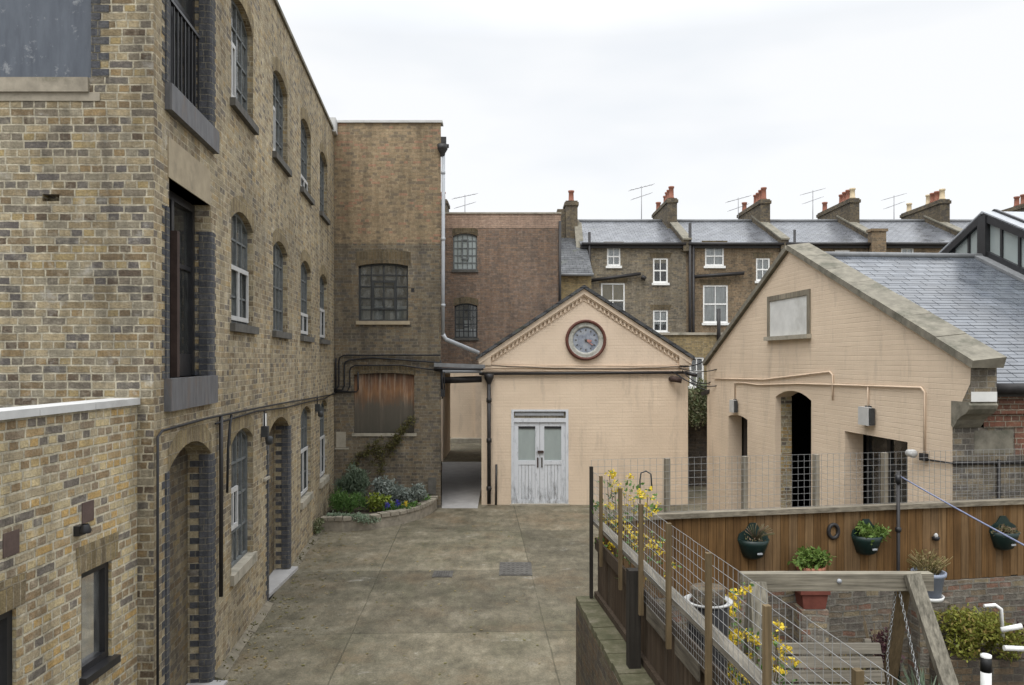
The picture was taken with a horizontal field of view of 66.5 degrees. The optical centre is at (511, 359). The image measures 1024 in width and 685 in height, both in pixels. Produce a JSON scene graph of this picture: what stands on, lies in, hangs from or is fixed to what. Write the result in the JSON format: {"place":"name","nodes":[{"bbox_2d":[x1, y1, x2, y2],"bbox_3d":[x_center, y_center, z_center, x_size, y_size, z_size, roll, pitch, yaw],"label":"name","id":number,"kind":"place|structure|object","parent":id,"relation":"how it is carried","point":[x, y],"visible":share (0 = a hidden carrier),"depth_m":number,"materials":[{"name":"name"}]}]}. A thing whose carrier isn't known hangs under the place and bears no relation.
{"place":"outdoors","nodes":[
{"label":"outdoors","id":0,"kind":"place"},
{"bbox_2d":[0,0,336,684],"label":"brick warehouse","id":1,"kind":"structure","parent":0,"point":[167,212],"depth_m":8.70,"materials":[{"name":"brick"}]},
{"bbox_2d":[169,448,187,684],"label":"blocked doorway","id":2,"kind":"structure","parent":1,"relation":"in","point":[178,470],"depth_m":8.83,"materials":[{"name":"brick"}]},
{"bbox_2d":[169,190,194,375],"bbox_3d":[-3.672,-0.810,8.409,0.070,1.980,1.430,0,0,-5],"label":"door","id":3,"kind":"structure","parent":1,"relation":"in","point":[187,361],"depth_m":9.04,"materials":[{"name":"brown wood"}]},
{"bbox_2d":[171,0,194,104],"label":"door","id":4,"kind":"structure","parent":1,"relation":"in","point":[189,13],"depth_m":9.04,"materials":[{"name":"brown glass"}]},
{"bbox_2d":[230,429,256,585],"bbox_3d":[-3.712,1.915,10.651,0.180,1.970,1.300,0,0,-5],"label":"window","id":5,"kind":"structure","parent":1,"relation":"in","point":[240,564],"depth_m":10.83,"materials":[{"name":"white wood"}]},
{"bbox_2d":[230,213,258,333],"bbox_3d":[-3.708,-1.185,10.651,0.212,1.630,1.340,0,0,-5],"label":"window","id":6,"kind":"structure","parent":1,"relation":"in","point":[236,272],"depth_m":10.72,"materials":[{"name":"white wood"}]},
{"bbox_2d":[230,0,258,134],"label":"window","id":7,"kind":"structure","parent":1,"relation":"in","point":[237,106],"depth_m":10.76,"materials":[{"name":"grey metal"}]},
{"bbox_2d":[269,425,273,575],"bbox_3d":[-4.168,2.325,13.098,0.182,3.050,1.891,0,0,0],"label":"blocked doorway","id":8,"kind":"structure","parent":1,"relation":"in","point":[271,447],"depth_m":13.73,"materials":[{"name":"brick"}]},
{"bbox_2d":[272,243,291,338],"bbox_3d":[-3.967,-1.185,13.228,0.235,1.630,1.360,0,0,-5],"label":"window","id":9,"kind":"structure","parent":1,"relation":"in","point":[277,255],"depth_m":13.51,"materials":[{"name":"grey metal"}]},
{"bbox_2d":[272,72,291,176],"bbox_3d":[-3.950,-4.045,13.230,0.200,1.570,1.360,0,0,-5],"label":"window","id":10,"kind":"structure","parent":1,"relation":"in","point":[277,155],"depth_m":13.50,"materials":[{"name":"grey metal"}]},
{"bbox_2d":[300,407,313,509],"bbox_3d":[-4.205,1.915,15.787,0.180,1.970,1.320,0,0,-5],"label":"window","id":11,"kind":"structure","parent":1,"relation":"in","point":[306,497],"depth_m":16.07,"materials":[{"name":"white wood"}]},
{"bbox_2d":[300,262,314,341],"bbox_3d":[-4.195,-1.185,15.788,0.200,1.630,1.360,0,0,-5],"label":"window","id":12,"kind":"structure","parent":1,"relation":"in","point":[304,316],"depth_m":16.07,"materials":[{"name":"grey metal"}]},
{"bbox_2d":[300,120,314,204],"bbox_3d":[-4.195,-4.045,15.788,0.200,1.570,1.360,0,0,-5],"label":"window","id":13,"kind":"structure","parent":1,"relation":"in","point":[304,184],"depth_m":16.07,"materials":[{"name":"grey metal"}]},
{"bbox_2d":[319,402,329,488],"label":"window","id":14,"kind":"structure","parent":1,"relation":"in","point":[324,479],"depth_m":18.53,"materials":[{"name":"white wood"}]},
{"bbox_2d":[319,276,330,344],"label":"window","id":15,"kind":"structure","parent":1,"relation":"in","point":[322,312],"depth_m":18.53,"materials":[{"name":"white wood"}]},
{"bbox_2d":[319,154,330,224],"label":"window","id":16,"kind":"structure","parent":1,"relation":"in","point":[321,212],"depth_m":18.53,"materials":[{"name":"grey metal"}]},
{"bbox_2d":[441,192,476,211],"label":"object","id":17,"kind":"structure","parent":0,"point":[447,206],"depth_m":38.89,"materials":[{"name":"brick"}]},
{"bbox_2d":[225,472,907,684],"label":"courtyard ground","id":18,"kind":"structure","parent":0,"point":[354,617],"depth_m":12.14,"materials":[{"name":"concrete"}]},
{"bbox_2d":[0,398,139,684],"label":"brick outbuilding","id":19,"kind":"structure","parent":18,"relation":"on","point":[68,543],"depth_m":6.23,"materials":[{"name":"brown brick"}]},
{"bbox_2d":[0,610,11,684],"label":"window","id":20,"kind":"structure","parent":19,"relation":"in","point":[5,618],"depth_m":5.54,"materials":[{"name":"black glass"}]},
{"bbox_2d":[79,562,120,684],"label":"window","id":21,"kind":"structure","parent":19,"relation":"in","point":[95,660],"depth_m":6.70,"materials":[{"name":"grey glass"}]},
{"bbox_2d":[187,680,227,684],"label":"pavement slab","id":22,"kind":"structure","parent":18,"relation":"on","point":[218,682],"depth_m":9.10,"materials":[{"name":"concrete"}]},
{"bbox_2d":[216,539,314,681],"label":"weeds","id":23,"kind":"object","parent":18,"relation":"on","point":[263,614],"visible":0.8,"depth_m":11.10,"materials":[{"name":"green plant"}]},
{"bbox_2d":[215,532,320,679],"bbox_3d":[-3.855,3.780,13.199,0.118,0.080,7.940,0,0,-5],"label":"kerb fillet","id":24,"kind":"object","parent":18,"relation":"on","point":[222,672],"visible":0.88,"depth_m":10.80,"materials":[{"name":"grey concrete"}]},
{"bbox_2d":[269,566,297,596],"bbox_3d":[-4.390,3.797,13.230,1.020,0.105,1.900,0,0,0],"label":"pavement step","id":25,"kind":"object","parent":18,"relation":"on","point":[278,578],"visible":0.14,"depth_m":13.45,"materials":[{"name":"concrete"}]},
{"bbox_2d":[313,517,324,534],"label":"weed clump","id":26,"kind":"object","parent":18,"relation":"on","point":[317,528],"visible":0.94,"depth_m":16.79,"materials":[{"name":"green plant"}]},
{"bbox_2d":[320,496,437,531],"bbox_3d":[-3.200,3.638,18.673,2.599,0.325,2.843,0,0,0],"label":"brick planter","id":27,"kind":"object","parent":18,"relation":"on","point":[400,516],"visible":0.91,"depth_m":17.83,"materials":[{"name":"stone"}]},
{"bbox_2d":[327,486,369,511],"bbox_3d":[-3.825,3.281,18.308,0.999,0.597,0.702,0,0,0],"label":"lavender clump","id":28,"kind":"object","parent":27,"relation":"on","point":[346,502],"visible":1,"depth_m":18.24,"materials":[{"name":"green plant"}]},
{"bbox_2d":[332,462,371,503],"bbox_3d":[-3.949,3.015,19.243,1.019,1.005,0.843,0,0,0],"label":"rosemary bush","id":29,"kind":"object","parent":27,"relation":"on","point":[351,481],"visible":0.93,"depth_m":19.12,"materials":[{"name":"green plant"}]},
{"bbox_2d":[325,510,380,523],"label":"trailing plant","id":30,"kind":"object","parent":27,"relation":"on","point":[358,515],"visible":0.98,"depth_m":17.42,"materials":[{"name":"green plant"}]},
{"bbox_2d":[365,492,392,511],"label":"lime bush","id":31,"kind":"object","parent":27,"relation":"in","point":[376,501],"visible":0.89,"depth_m":18.41,"materials":[{"name":"green plant"}]},
{"bbox_2d":[382,502,391,510],"bbox_3d":[-2.894,3.439,18.131,0.252,0.323,0.219,0,0,-14],"label":"hyacinth","id":32,"kind":"object","parent":27,"relation":"on","point":[387,504],"visible":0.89,"depth_m":18.14,"materials":[{"name":"green plant"}]},
{"bbox_2d":[367,475,408,504],"bbox_3d":[-3.042,3.233,19.309,1.043,0.845,0.923,0,0,0],"label":"silver shrub","id":33,"kind":"object","parent":27,"relation":"on","point":[385,487],"visible":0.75,"depth_m":19.12,"materials":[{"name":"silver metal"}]},
{"bbox_2d":[391,500,401,509],"bbox_3d":[-2.696,3.430,18.297,0.250,0.339,0.296,0,0,31],"label":"hyacinth","id":34,"kind":"object","parent":27,"relation":"on","point":[397,506],"visible":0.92,"depth_m":18.27,"materials":[{"name":"green plant"}]},
{"bbox_2d":[388,494,430,509],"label":"ground cover","id":35,"kind":"object","parent":27,"relation":"on","point":[413,504],"visible":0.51,"depth_m":18.65,"materials":[{"name":"green plant"}]},
{"bbox_2d":[396,482,428,505],"bbox_3d":[-2.476,3.311,19.207,0.844,0.596,0.741,0,0,-19],"label":"silver shrub","id":36,"kind":"object","parent":27,"relation":"on","point":[416,492],"visible":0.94,"depth_m":19.09,"materials":[{"name":"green plant"}]},
{"bbox_2d":[226,512,544,684],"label":"leaf litter","id":37,"kind":"object","parent":18,"relation":"on","point":[322,625],"visible":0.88,"depth_m":11.55,"materials":[{"name":"brown plant"}]},
{"bbox_2d":[334,120,479,507],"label":"brick tower block","id":38,"kind":"structure","parent":18,"relation":"on","point":[389,270],"depth_m":20.10,"materials":[{"name":"brick"},{"name":"stained plywood"},{"name":"dark painted metal"}]},
{"bbox_2d":[346,415,415,474],"bbox_3d":[-3.347,2.182,19.996,1.845,1.580,0.217,0,0,0],"label":"creeper","id":39,"kind":"object","parent":38,"relation":"attached to","point":[396,437],"visible":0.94,"depth_m":19.99,"materials":[{"name":"green plant"}]},
{"bbox_2d":[356,264,409,324],"bbox_3d":[-3.315,-1.700,20.147,1.380,1.580,0.215,0,0,0],"label":"window","id":40,"kind":"structure","parent":38,"relation":"in","point":[368,315],"depth_m":20.18,"materials":[{"name":"paint"}]},
{"bbox_2d":[434,363,484,398],"bbox_3d":[-1.448,0.535,21.975,1.505,0.931,4.050,0,0,0],"label":"passage canopy","id":41,"kind":"object","parent":38,"relation":"attached to","point":[469,368],"visible":0.89,"depth_m":20.11,"materials":[{"name":"grey metal"}]},
{"bbox_2d":[432,571,453,576],"bbox_3d":[-1.225,3.799,13.850,0.350,0.042,0.400,0,0,0],"label":"drain grate","id":42,"kind":"object","parent":18,"relation":"on","point":[442,573],"visible":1,"depth_m":13.80,"materials":[{"name":"metal"}]},
{"bbox_2d":[441,443,481,465],"bbox_3d":[-2.400,3.680,29.900,7.200,0.440,6.600,0,0,0],"label":"path landing","id":43,"kind":"object","parent":18,"relation":"on","point":[465,452],"visible":0.21,"depth_m":28.90,"materials":[{"name":"concrete"}]},
{"bbox_2d":[442,462,481,507],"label":"path ramp","id":44,"kind":"structure","parent":18,"relation":"on","point":[461,484],"depth_m":22.89,"materials":[{"name":"concrete"}]},
{"bbox_2d":[450,373,481,442],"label":"passage end wall","id":45,"kind":"structure","parent":18,"relation":"on","point":[465,412],"depth_m":33.00,"materials":[{"name":"beige paint"}]},
{"bbox_2d":[441,212,560,471],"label":"brown brick building","id":46,"kind":"structure","parent":18,"relation":"on","point":[502,275],"depth_m":26.50,"materials":[{"name":"brick"}]},
{"bbox_2d":[452,234,477,271],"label":"window","id":47,"kind":"structure","parent":46,"relation":"in","point":[464,245],"depth_m":26.58,"materials":[{"name":"grey glass"}]},
{"bbox_2d":[453,303,478,339],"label":"window","id":48,"kind":"structure","parent":46,"relation":"in","point":[460,334],"depth_m":26.56,"materials":[{"name":"paint"}]},
{"bbox_2d":[499,562,531,575],"bbox_3d":[0.065,3.799,14.200,0.590,0.042,0.900,0,0,0],"label":"manhole cover","id":49,"kind":"object","parent":18,"relation":"on","point":[515,568],"visible":1,"depth_m":14.13,"materials":[{"name":"metal"}]},
{"bbox_2d":[561,238,593,299],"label":"yellow brick annexe","id":50,"kind":"structure","parent":18,"relation":"on","point":[576,271],"depth_m":32.92,"materials":[{"name":"stone"}]},
{"bbox_2d":[476,285,694,504],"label":"clock gable workshop","id":51,"kind":"structure","parent":18,"relation":"on","point":[576,382],"depth_m":20.50,"materials":[{"name":"beige paint"}]},
{"bbox_2d":[514,422,539,502],"bbox_3d":[0.389,2.702,20.535,0.674,2.135,0.070,0,0,0],"label":"door","id":52,"kind":"structure","parent":51,"relation":"in","point":[526,434],"depth_m":20.53,"materials":[{"name":"white paint"}]},
{"bbox_2d":[540,422,565,502],"bbox_3d":[1.071,2.702,20.535,0.674,2.135,0.070,0,0,0],"label":"door","id":53,"kind":"structure","parent":51,"relation":"in","point":[552,434],"depth_m":20.53,"materials":[{"name":"white paint"}]},
{"bbox_2d":[672,361,716,395],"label":"overhead cables","id":54,"kind":"object","parent":51,"relation":"attached to","point":[703,393],"visible":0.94,"depth_m":19.80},
{"bbox_2d":[576,596,654,684],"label":"brick wall","id":55,"kind":"structure","parent":18,"relation":"on","point":[600,650],"depth_m":7.41,"materials":[{"name":"brown brick"}]},
{"bbox_2d":[589,466,904,684],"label":"slatted fence","id":56,"kind":"object","parent":55,"relation":"on","point":[663,647],"visible":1,"depth_m":5.85,"materials":[{"name":"wood"}]},
{"bbox_2d":[658,309,722,414],"bbox_3d":[6.050,0.953,30.915,6.900,5.694,4.170,0,0,0],"label":"extension","id":57,"kind":"object","parent":18,"relation":"on","point":[698,345],"visible":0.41,"depth_m":29.00,"materials":[{"name":"brown brick"}]},
{"bbox_2d":[688,357,703,388],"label":"window","id":58,"kind":"structure","parent":57,"relation":"in","point":[697,367],"depth_m":29.10,"materials":[{"name":"white paint"}]},
{"bbox_2d":[688,419,706,485],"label":"alley wall","id":59,"kind":"structure","parent":18,"relation":"on","point":[697,443],"depth_m":23.50,"materials":[{"name":"brick"}]},
{"bbox_2d":[688,377,706,429],"bbox_3d":[5.614,1.361,23.192,2.319,1.715,0.893,0,0,0],"label":"ivy","id":60,"kind":"object","parent":59,"relation":"on","point":[697,408],"visible":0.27,"depth_m":23.07,"materials":[{"name":"green plant"}]},
{"bbox_2d":[654,575,1023,683],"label":"garden brick wall","id":61,"kind":"structure","parent":18,"relation":"on","point":[840,617],"depth_m":9.05,"materials":[{"name":"brown brick"}]},
{"bbox_2d":[591,448,1023,597],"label":"board fence","id":62,"kind":"object","parent":61,"relation":"on","point":[965,541],"visible":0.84,"depth_m":9.05,"materials":[{"name":"wood"}]},
{"bbox_2d":[737,523,774,559],"bbox_3d":[2.734,2.027,8.724,0.369,0.424,0.194,0,0,-11],"label":"wall planter","id":63,"kind":"object","parent":62,"relation":"attached to","point":[753,539],"visible":1,"depth_m":8.72,"materials":[{"name":"green plastic"}]},
{"bbox_2d":[827,523,839,539],"bbox_3d":[3.708,1.975,9.009,0.168,0.200,0.044,0,0,-11],"label":"iron ring","id":64,"kind":"object","parent":62,"relation":"attached to","point":[830,526],"visible":1,"depth_m":8.99,"materials":[{"name":"black metal"}]},
{"bbox_2d":[851,519,890,554],"bbox_3d":[4.166,2.055,9.032,0.465,0.413,0.308,0,0,0],"label":"wall planter","id":65,"kind":"object","parent":62,"relation":"attached to","point":[867,536],"visible":1,"depth_m":8.99,"materials":[{"name":"green plastic"}]},
{"bbox_2d":[932,533,939,540],"bbox_3d":[5.024,2.096,9.254,0.090,0.095,0.088,0,0,0],"label":"fence ornament","id":66,"kind":"object","parent":62,"relation":"attached to","point":[935,537],"visible":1,"depth_m":9.23,"materials":[{"name":"silver metal"}]},
{"bbox_2d":[989,516,1020,549],"bbox_3d":[5.940,2.090,9.389,0.375,0.407,0.224,0,0,0],"label":"wall planter","id":67,"kind":"object","parent":62,"relation":"attached to","point":[1004,525],"visible":0.91,"depth_m":9.36,"materials":[{"name":"green plastic"}]},
{"bbox_2d":[795,591,830,608],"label":"plant pot","id":68,"kind":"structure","parent":61,"relation":"on","point":[811,599],"depth_m":8.66,"materials":[{"name":"red ceramic"}]},
{"bbox_2d":[787,544,835,570],"bbox_3d":[3.362,2.286,8.784,0.488,0.504,0.419,0,0,0],"label":"potted plant","id":69,"kind":"object","parent":68,"relation":"on","point":[811,558],"visible":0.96,"depth_m":8.67,"materials":[{"name":"green plant"}]},
{"bbox_2d":[1000,623,1022,632],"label":"plastic pipe","id":70,"kind":"object","parent":61,"relation":"attached to","point":[1011,627],"visible":1,"depth_m":8.26,"materials":[{"name":"white plastic"}]},
{"bbox_2d":[1002,645,1023,651],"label":"plastic pipe","id":71,"kind":"object","parent":61,"relation":"attached to","point":[1012,648],"visible":1,"depth_m":8.28,"materials":[{"name":"white plastic"}]},
{"bbox_2d":[702,209,1023,510],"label":"gabled hall","id":72,"kind":"structure","parent":18,"relation":"on","point":[864,356],"depth_m":13.27,"materials":[{"name":"beige paint"}]},
{"bbox_2d":[743,417,746,455],"bbox_3d":[5.432,2.550,17.543,0.080,2.500,1.000,0,0,-5],"label":"door","id":73,"kind":"structure","parent":72,"relation":"in","point":[744,420],"depth_m":17.98,"materials":[{"name":"black wood"}]},
{"bbox_2d":[866,435,907,503],"bbox_3d":[5.949,2.500,12.027,0.060,2.600,1.720,0,0,-5],"label":"glazed door","id":74,"kind":"structure","parent":72,"relation":"in","point":[890,442],"depth_m":12.59,"materials":[{"name":"black glass"}]},
{"bbox_2d":[895,471,900,683],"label":"clothes pole","id":75,"kind":"object","parent":18,"relation":"on","point":[898,483],"visible":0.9,"depth_m":9.10,"materials":[{"name":"black metal"}]},
{"bbox_2d":[901,476,1023,545],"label":"clothes line","id":76,"kind":"object","parent":75,"relation":"attached to","point":[1011,538],"visible":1,"depth_m":7.47,"materials":[{"name":"blue plastic"}]},
{"bbox_2d":[557,183,691,331],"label":"terraced house","id":77,"kind":"structure","parent":0,"point":[638,266],"depth_m":35.00,"materials":[{"name":"brown brick"}]},
{"bbox_2d":[601,283,624,310],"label":"window","id":78,"kind":"structure","parent":77,"relation":"in","point":[613,292],"depth_m":35.10,"materials":[{"name":"white paint"}]},
{"bbox_2d":[606,248,621,267],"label":"window","id":79,"kind":"structure","parent":77,"relation":"in","point":[613,254],"depth_m":35.10,"materials":[{"name":"white paint"}]},
{"bbox_2d":[653,310,667,331],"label":"window","id":80,"kind":"structure","parent":77,"relation":"in","point":[660,317],"depth_m":35.04,"materials":[{"name":"white paint"}]},
{"bbox_2d":[652,258,669,284],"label":"window","id":81,"kind":"structure","parent":77,"relation":"in","point":[655,260],"depth_m":35.03,"materials":[{"name":"white paint"}]},
{"bbox_2d":[278,0,1023,218],"label":"sky","id":82,"kind":"structure","parent":0,"point":[717,102],"materials":[{"name":"white"}]},
{"bbox_2d":[677,187,789,331],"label":"terraced house","id":83,"kind":"structure","parent":0,"point":[729,262],"depth_m":35.00,"materials":[{"name":"brown brick"}]},
{"bbox_2d":[704,248,725,267],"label":"window","id":84,"kind":"structure","parent":83,"relation":"in","point":[714,257],"depth_m":35.10,"materials":[{"name":"white paint"}]},
{"bbox_2d":[702,285,728,324],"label":"window","id":85,"kind":"structure","parent":83,"relation":"in","point":[715,297],"depth_m":35.10,"materials":[{"name":"white paint"}]},
{"bbox_2d":[755,258,769,282],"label":"window","id":86,"kind":"structure","parent":83,"relation":"in","point":[762,264],"depth_m":35.10,"materials":[{"name":"white paint"}]},
{"bbox_2d":[770,188,870,251],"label":"terraced house","id":87,"kind":"structure","parent":0,"point":[838,227],"depth_m":37.47,"materials":[{"name":"brown brick"}]},
{"bbox_2d":[835,250,849,251],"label":"window","id":88,"kind":"structure","parent":87,"relation":"in","point":[835,250],"depth_m":35.03,"materials":[{"name":"white paint"}]},
{"bbox_2d":[860,188,961,252],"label":"terraced house","id":89,"kind":"structure","parent":0,"point":[927,227],"depth_m":37.13,"materials":[{"name":"grey stone"}]},
{"bbox_2d":[901,248,913,252],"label":"window","id":90,"kind":"structure","parent":89,"relation":"in","point":[907,250],"depth_m":35.08,"materials":[{"name":"white paint"}]},
{"bbox_2d":[950,194,1023,228],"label":"terraced house","id":91,"kind":"structure","parent":0,"point":[1018,206],"depth_m":38.91,"materials":[{"name":"grey stone"}]},
{"label":"ground soil","id":92,"kind":"structure","parent":0,"visible":0},
{"bbox_2d":[592,469,633,559],"bbox_3d":[1.065,2.482,8.331,0.418,2.638,0.398,0,0,25],"label":"forsythia","id":93,"kind":"object","parent":92,"relation":"on","point":[613,475],"visible":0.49,"depth_m":8.36,"materials":[{"name":"yellow plant"}]},
{"bbox_2d":[617,480,666,590],"bbox_3d":[1.244,2.470,7.544,0.482,2.661,0.522,0,0,27],"label":"forsythia","id":94,"kind":"object","parent":92,"relation":"on","point":[655,509],"visible":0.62,"depth_m":7.52,"materials":[{"name":"yellow plant"}]},
{"bbox_2d":[639,470,652,503],"bbox_3d":[1.355,2.458,7.900,0.135,2.684,0.016,0,0,0],"label":"plant support","id":95,"kind":"object","parent":92,"relation":"on","point":[640,482],"visible":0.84,"depth_m":7.89,"materials":[{"name":"paint"}]},
{"bbox_2d":[656,561,683,628],"bbox_3d":[1.489,2.827,7.245,0.272,1.948,0.211,0,0,-21],"label":"forsythia","id":96,"kind":"object","parent":92,"relation":"on","point":[674,565],"visible":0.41,"depth_m":7.21,"materials":[{"name":"yellow plant"}]},
{"bbox_2d":[684,582,732,674],"bbox_3d":[1.606,2.823,6.400,0.400,1.953,0.400,0,0,0],"label":"round planter","id":97,"kind":"object","parent":92,"relation":"on","point":[700,636],"visible":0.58,"depth_m":6.28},
{"bbox_2d":[725,582,754,684],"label":"forsythia","id":98,"kind":"object","parent":92,"relation":"on","point":[737,632],"visible":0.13,"depth_m":6.68,"materials":[{"name":"yellow plant"}]},
{"bbox_2d":[741,619,800,684],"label":"forsythia","id":99,"kind":"object","parent":92,"relation":"on","point":[776,667],"visible":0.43,"depth_m":6.88,"materials":[{"name":"yellow plant"}]},
{"bbox_2d":[812,654,880,683],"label":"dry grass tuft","id":100,"kind":"object","parent":92,"relation":"on","point":[845,669],"visible":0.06,"depth_m":8.72,"materials":[{"name":"beige plant"}]},
{"bbox_2d":[738,571,958,684],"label":"garden swing","id":101,"kind":"object","parent":92,"relation":"on","point":[905,586],"visible":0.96,"depth_m":7.15,"materials":[{"name":"wood"}]},
{"bbox_2d":[861,613,904,682],"bbox_3d":[4.118,3.309,8.675,0.459,0.984,0.365,0,0,34],"label":"purple shrub","id":102,"kind":"object","parent":92,"relation":"on","point":[882,641],"visible":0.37,"depth_m":8.70,"materials":[{"name":"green plant"}]},
{"bbox_2d":[879,663,965,684],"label":"strappy plant","id":103,"kind":"object","parent":92,"relation":"on","point":[922,680],"visible":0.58,"depth_m":8.46,"materials":[{"name":"green plant"}]},
{"bbox_2d":[908,597,949,684],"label":"pot stand","id":104,"kind":"structure","parent":92,"relation":"on","point":[921,651],"depth_m":8.94,"materials":[{"name":"brick"}]},
{"bbox_2d":[906,549,952,602],"bbox_3d":[4.825,2.481,9.031,0.492,0.568,0.426,0,0,0],"label":"grey bucket pot","id":105,"kind":"object","parent":104,"relation":"on","point":[940,576],"visible":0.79,"depth_m":8.97,"materials":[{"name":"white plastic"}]},
{"bbox_2d":[929,646,1023,684],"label":"raised bed","id":106,"kind":"object","parent":92,"relation":"on","point":[1005,672],"visible":0.44,"depth_m":8.50,"materials":[{"name":"brick"}]},
{"bbox_2d":[934,603,1023,662],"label":"spiraea bush","id":107,"kind":"object","parent":106,"relation":"on","point":[969,629],"visible":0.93,"depth_m":8.57,"materials":[{"name":"green plant"}]},
{"bbox_2d":[983,603,1004,640],"bbox_3d":[5.237,2.841,8.458,0.266,0.420,0.077,0,0,-12],"label":"pipe hoop","id":108,"kind":"object","parent":106,"relation":"on","point":[1001,616],"visible":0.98,"depth_m":8.45,"materials":[{"name":"white plastic"}]},
{"bbox_2d":[1007,609,1023,645],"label":"purple bush","id":109,"kind":"object","parent":106,"relation":"on","point":[1017,630],"visible":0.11,"depth_m":8.90,"materials":[{"name":"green plant"}]},
{"bbox_2d":[980,653,991,684],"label":"striped bollard","id":110,"kind":"object","parent":92,"relation":"on","point":[985,668],"visible":1,"depth_m":8.16,"materials":[{"name":"white plastic"}]}
]}

